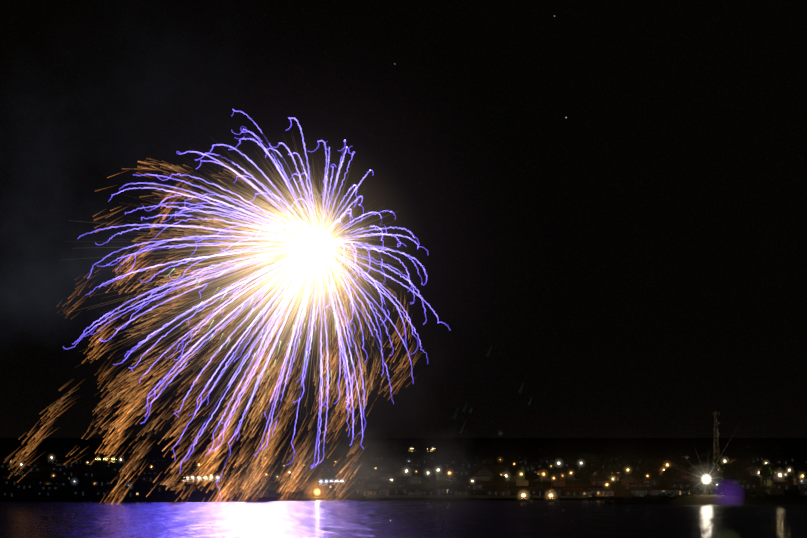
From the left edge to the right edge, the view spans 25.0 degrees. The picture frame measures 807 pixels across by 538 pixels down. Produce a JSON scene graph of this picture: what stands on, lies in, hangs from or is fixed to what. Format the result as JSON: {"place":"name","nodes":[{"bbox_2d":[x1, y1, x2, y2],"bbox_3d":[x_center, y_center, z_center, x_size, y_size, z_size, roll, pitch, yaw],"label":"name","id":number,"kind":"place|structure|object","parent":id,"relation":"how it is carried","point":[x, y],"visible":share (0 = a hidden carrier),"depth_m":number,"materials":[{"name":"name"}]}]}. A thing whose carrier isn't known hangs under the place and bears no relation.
{"place":"outdoors","nodes":[
{"label":"outdoors","id":0,"kind":"place"},
{"bbox_2d":[0,500,806,537],"bbox_3d":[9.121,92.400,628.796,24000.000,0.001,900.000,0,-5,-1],"label":"water","id":1,"kind":"structure","parent":0,"point":[426,519],"depth_m":757.21,"materials":[{"name":"liquid"}]},
{"bbox_2d":[0,438,806,504],"bbox_3d":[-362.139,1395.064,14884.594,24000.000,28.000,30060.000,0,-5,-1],"label":"ground","id":2,"kind":"structure","parent":0,"point":[346,450],"depth_m":1295.92,"materials":[{"name":"black"}]},
{"bbox_2d":[0,449,806,501],"bbox_3d":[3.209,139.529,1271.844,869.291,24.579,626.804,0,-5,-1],"label":"town walls","id":3,"kind":"structure","parent":2,"relation":"on","point":[481,470],"depth_m":1088.57,"materials":[{"name":"black"}]},
{"bbox_2d":[2,457,806,498],"bbox_3d":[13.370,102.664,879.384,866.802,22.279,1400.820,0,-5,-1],"label":"lit glass","id":4,"kind":"object","parent":2,"relation":"on","point":[201,488],"visible":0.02,"depth_m":1085.06,"materials":[{"name":"yellow glass"}]},
{"bbox_2d":[5,442,806,504],"bbox_3d":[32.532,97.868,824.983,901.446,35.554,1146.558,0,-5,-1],"label":"tree","id":5,"kind":"object","parent":2,"relation":"on","point":[739,467],"depth_m":1152.93,"materials":[{"name":"plant"}]},
{"bbox_2d":[51,411,801,496],"bbox_3d":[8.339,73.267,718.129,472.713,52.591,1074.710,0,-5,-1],"label":"poles and tower","id":6,"kind":"object","parent":2,"relation":"on","point":[714,439],"visible":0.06,"depth_m":1216.14,"materials":[{"name":"metal"}]},
{"bbox_2d":[0,447,806,492],"bbox_3d":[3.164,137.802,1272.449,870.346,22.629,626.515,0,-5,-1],"label":"town roofs","id":7,"kind":"structure","parent":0,"point":[191,464],"depth_m":1108.43,"materials":[{"name":"black"}]},
{"bbox_2d":[0,0,806,437],"label":"sky","id":8,"kind":"structure","parent":0,"point":[219,218],"materials":[{"name":"black"}]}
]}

